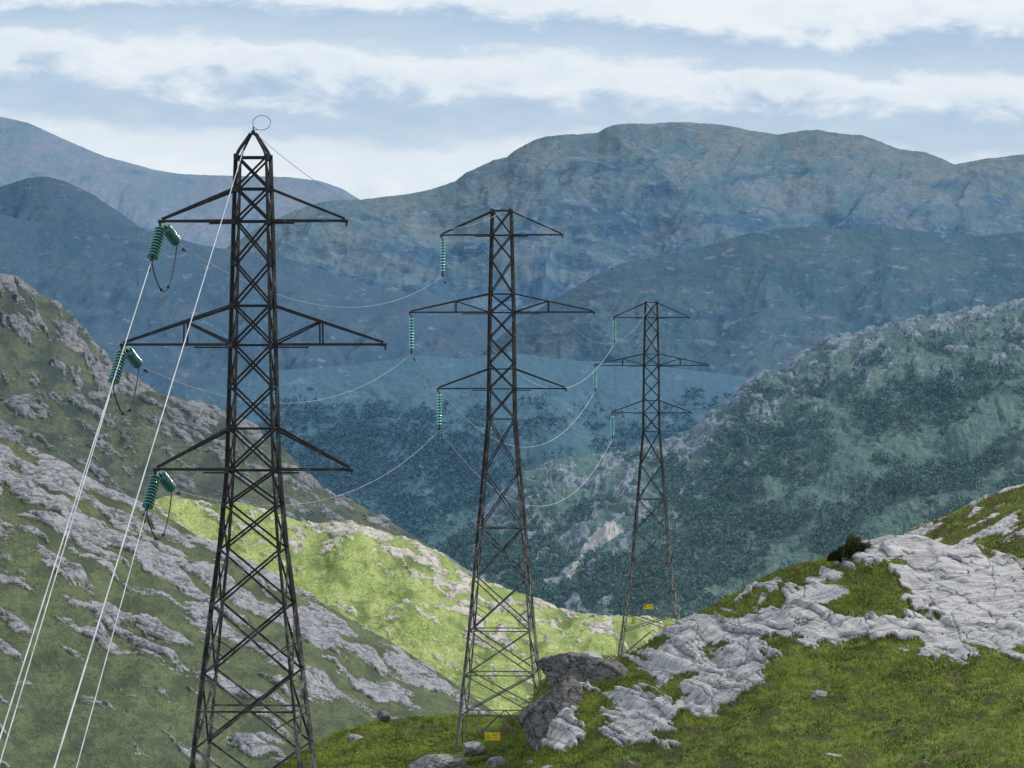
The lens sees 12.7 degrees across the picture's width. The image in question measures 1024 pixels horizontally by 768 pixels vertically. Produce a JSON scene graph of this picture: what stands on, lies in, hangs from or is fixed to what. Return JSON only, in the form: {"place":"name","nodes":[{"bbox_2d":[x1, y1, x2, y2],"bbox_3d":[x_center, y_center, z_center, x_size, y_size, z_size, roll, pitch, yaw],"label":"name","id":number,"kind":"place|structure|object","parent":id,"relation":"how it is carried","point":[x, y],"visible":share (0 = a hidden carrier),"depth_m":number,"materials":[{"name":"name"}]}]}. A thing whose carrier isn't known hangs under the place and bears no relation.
{"place":"outdoors","nodes":[
{"label":"outdoors","id":0,"kind":"place"},
{"bbox_2d":[0,176,139,226],"bbox_3d":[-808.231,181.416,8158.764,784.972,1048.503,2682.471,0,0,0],"label":"blue hill","id":1,"kind":"structure","parent":0,"point":[42,199],"depth_m":7502.36,"materials":[{"name":"blue"}]},
{"bbox_2d":[0,273,155,397],"bbox_3d":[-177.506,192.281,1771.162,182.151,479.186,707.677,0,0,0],"label":"crag hill","id":2,"kind":"structure","parent":0,"point":[47,345],"depth_m":1634.25,"materials":[{"name":"green plant"}]},
{"bbox_2d":[0,117,359,248],"bbox_3d":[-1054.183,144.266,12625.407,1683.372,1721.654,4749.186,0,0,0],"label":"mountain","id":3,"kind":"structure","parent":0,"point":[144,197],"depth_m":11720.06,"materials":[{"name":"blue stone"}]},
{"bbox_2d":[0,390,476,575],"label":"crag hill","id":4,"kind":"structure","parent":0,"point":[63,427],"depth_m":1261.90,"materials":[{"name":"grey stone"}]},
{"bbox_2d":[0,434,498,767],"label":"slab slope","id":5,"kind":"structure","parent":0,"point":[145,703],"depth_m":539.23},
{"bbox_2d":[0,214,511,397],"bbox_3d":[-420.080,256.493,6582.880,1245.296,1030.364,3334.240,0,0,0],"label":"blue hill","id":6,"kind":"structure","parent":0,"point":[89,276],"depth_m":6197.60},
{"bbox_2d":[141,495,680,714],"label":"bright spur","id":7,"kind":"structure","parent":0,"point":[410,596],"depth_m":855.24,"materials":[{"name":"green plant"}]},
{"bbox_2d":[185,352,748,550],"bbox_3d":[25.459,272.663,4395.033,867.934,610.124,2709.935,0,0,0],"label":"valley side","id":8,"kind":"structure","parent":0,"point":[406,384],"depth_m":4381.52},
{"bbox_2d":[259,385,732,549],"bbox_3d":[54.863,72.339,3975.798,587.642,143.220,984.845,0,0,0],"label":"woodland","id":9,"kind":"object","parent":8,"relation":"on","point":[332,435],"visible":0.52,"depth_m":4053.60,"materials":[{"name":"plant"}]},
{"bbox_2d":[0,0,1023,199],"label":"sky","id":10,"kind":"structure","parent":0,"point":[367,99],"materials":[{"name":"white"}]},
{"bbox_2d":[225,122,1023,323],"bbox_3d":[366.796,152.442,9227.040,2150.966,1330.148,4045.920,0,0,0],"label":"mountain","id":11,"kind":"structure","parent":0,"point":[607,198],"depth_m":8488.68,"materials":[{"name":"blue stone"}]},
{"bbox_2d":[279,534,1023,767],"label":"rocky knoll","id":12,"kind":"structure","parent":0,"point":[970,595],"depth_m":195.88,"materials":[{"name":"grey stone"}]},
{"bbox_2d":[108,115,386,767],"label":"transmission tower","id":13,"kind":"structure","parent":12,"relation":"on","point":[134,359],"depth_m":148.64,"materials":[{"name":"black metal"}]},
{"bbox_2d":[0,385,112,762],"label":"conductor cable","id":14,"kind":"object","parent":13,"relation":"hanging from","point":[110,395],"visible":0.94,"depth_m":120.28,"materials":[{"name":"metal"}]},
{"bbox_2d":[0,261,151,738],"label":"conductor cable","id":15,"kind":"object","parent":13,"relation":"attached to","point":[149,268],"visible":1,"depth_m":107.45,"materials":[{"name":"metal"}]},
{"bbox_2d":[76,511,146,767],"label":"conductor cable","id":16,"kind":"object","parent":13,"relation":"attached to","point":[144,519],"visible":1,"depth_m":127.87,"materials":[{"name":"metal"}]},
{"bbox_2d":[53,150,243,767],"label":"earth wire","id":17,"kind":"object","parent":13,"relation":"attached to","point":[136,499],"visible":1,"depth_m":79.75,"materials":[{"name":"metal"}]},
{"bbox_2d":[141,354,410,403],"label":"conductor cable","id":18,"kind":"object","parent":13,"relation":"attached to","point":[145,371],"visible":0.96,"depth_m":175.88,"materials":[{"name":"metal"}]},
{"bbox_2d":[175,444,424,505],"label":"conductor cable","id":19,"kind":"object","parent":13,"relation":"attached to","point":[177,493],"visible":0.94,"depth_m":183.75,"materials":[{"name":"metal"}]},
{"bbox_2d":[179,244,442,307],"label":"conductor cable","id":20,"kind":"object","parent":13,"relation":"attached to","point":[184,250],"visible":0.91,"depth_m":181.76,"materials":[{"name":"metal"}]},
{"bbox_2d":[263,140,500,228],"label":"earth wire","id":21,"kind":"object","parent":13,"relation":"attached to","point":[359,207],"visible":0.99,"depth_m":175.85,"materials":[{"name":"grey metal"}]},
{"bbox_2d":[346,734,363,741],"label":"boulder","id":22,"kind":"object","parent":12,"relation":"on","point":[352,737],"visible":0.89,"depth_m":249.68,"materials":[{"name":"grey stone"}]},
{"bbox_2d":[377,710,389,722],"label":"boulder","id":23,"kind":"object","parent":12,"relation":"on","point":[383,716],"visible":1,"depth_m":257.77,"materials":[{"name":"grey stone"}]},
{"bbox_2d":[408,754,468,767],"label":"boulder","id":24,"kind":"object","parent":12,"relation":"on","point":[441,761],"visible":1,"depth_m":221.46,"materials":[{"name":"grey stone"}]},
{"bbox_2d":[463,741,486,756],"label":"boulder","id":25,"kind":"object","parent":12,"relation":"on","point":[473,748],"visible":1,"depth_m":229.49,"materials":[{"name":"grey stone"}]},
{"bbox_2d":[486,756,508,767],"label":"boulder","id":26,"kind":"object","parent":12,"relation":"on","point":[495,761],"visible":0.89,"depth_m":221.66,"materials":[{"name":"grey stone"}]},
{"bbox_2d":[409,208,594,751],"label":"transmission tower","id":27,"kind":"structure","parent":12,"relation":"on","point":[490,294],"depth_m":239.54,"materials":[{"name":"grey metal"}]},
{"bbox_2d":[485,732,499,739],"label":"warning sign","id":28,"kind":"object","parent":27,"relation":"attached to","point":[492,735],"visible":1,"depth_m":237.89,"materials":[{"name":"yellow metal"}]},
{"bbox_2d":[412,355,594,446],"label":"conductor cable","id":29,"kind":"object","parent":27,"relation":"hanging from","point":[414,359],"visible":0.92,"depth_m":277.69,"materials":[{"name":"metal"}]},
{"bbox_2d":[439,430,612,505],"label":"conductor cable","id":30,"kind":"object","parent":27,"relation":"hanging from","point":[504,495],"visible":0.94,"depth_m":283.86,"materials":[{"name":"metal"}]},
{"bbox_2d":[443,277,614,387],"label":"conductor cable","id":31,"kind":"object","parent":27,"relation":"hanging from","point":[500,357],"visible":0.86,"depth_m":277.80,"materials":[{"name":"metal"}]},
{"bbox_2d":[502,213,649,343],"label":"earth wire","id":32,"kind":"object","parent":27,"relation":"attached to","point":[554,306],"visible":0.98,"depth_m":282.41,"materials":[{"name":"grey metal"}]},
{"bbox_2d":[517,676,583,752],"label":"boulder","id":33,"kind":"object","parent":12,"relation":"on","point":[536,717],"visible":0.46,"depth_m":217.29,"materials":[{"name":"grey stone"}]},
{"bbox_2d":[535,652,628,687],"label":"boulder","id":34,"kind":"object","parent":12,"relation":"on","point":[558,669],"visible":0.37,"depth_m":222.08,"materials":[{"name":"grey stone"}]},
{"bbox_2d":[593,301,708,656],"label":"transmission tower","id":35,"kind":"structure","parent":12,"relation":"on","point":[638,498],"depth_m":386.50,"materials":[{"name":"grey metal"}]},
{"bbox_2d":[595,394,616,647],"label":"conductor cable","id":36,"kind":"object","parent":35,"relation":"hanging from","point":[604,517],"visible":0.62,"depth_m":443.71,"materials":[{"name":"grey metal"}]},
{"bbox_2d":[612,439,617,634],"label":"conductor cable","id":37,"kind":"object","parent":35,"relation":"hanging from","point":[614,532],"visible":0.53,"depth_m":427.55,"materials":[{"name":"grey metal"}]},
{"bbox_2d":[614,344,622,617],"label":"conductor cable","id":38,"kind":"object","parent":35,"relation":"hanging from","point":[618,483],"visible":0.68,"depth_m":447.53,"materials":[{"name":"grey metal"}]},
{"bbox_2d":[643,604,652,608],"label":"warning sign","id":39,"kind":"object","parent":35,"relation":"attached to","point":[648,606],"visible":1,"depth_m":385.06,"materials":[{"name":"yellow metal"}]},
{"bbox_2d":[811,690,826,698],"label":"boulder","id":40,"kind":"object","parent":12,"relation":"on","point":[818,694],"visible":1,"depth_m":179.78,"materials":[{"name":"grey stone"}]},
{"bbox_2d":[827,534,871,562],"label":"heather bush","id":41,"kind":"object","parent":12,"relation":"on","point":[851,546],"visible":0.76,"depth_m":212.78,"materials":[{"name":"green plant"}]},
{"bbox_2d":[814,662,1023,760],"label":"cotton grass","id":42,"kind":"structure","parent":12,"relation":"on","point":[921,712],"depth_m":167.44,"materials":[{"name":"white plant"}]},
{"bbox_2d":[448,298,1023,618],"bbox_3d":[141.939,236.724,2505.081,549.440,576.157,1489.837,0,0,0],"label":"wooded hill","id":43,"kind":"structure","parent":0,"point":[999,413],"depth_m":2370.23,"materials":[{"name":"green plant"}]},
{"bbox_2d":[438,310,1023,618],"bbox_3d":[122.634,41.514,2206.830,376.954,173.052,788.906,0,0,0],"label":"woodland","id":44,"kind":"object","parent":43,"relation":"on","point":[935,477],"visible":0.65,"depth_m":2244.62,"materials":[{"name":"green plant"}]},
{"bbox_2d":[480,226,1023,377],"bbox_3d":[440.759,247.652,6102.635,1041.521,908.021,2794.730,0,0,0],"label":"shaded hill","id":45,"kind":"structure","parent":0,"point":[751,304],"depth_m":5702.61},
{"bbox_2d":[899,483,1023,551],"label":"grassy rise","id":46,"kind":"structure","parent":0,"point":[1004,525],"depth_m":267.18,"materials":[{"name":"green plant"}]}
]}

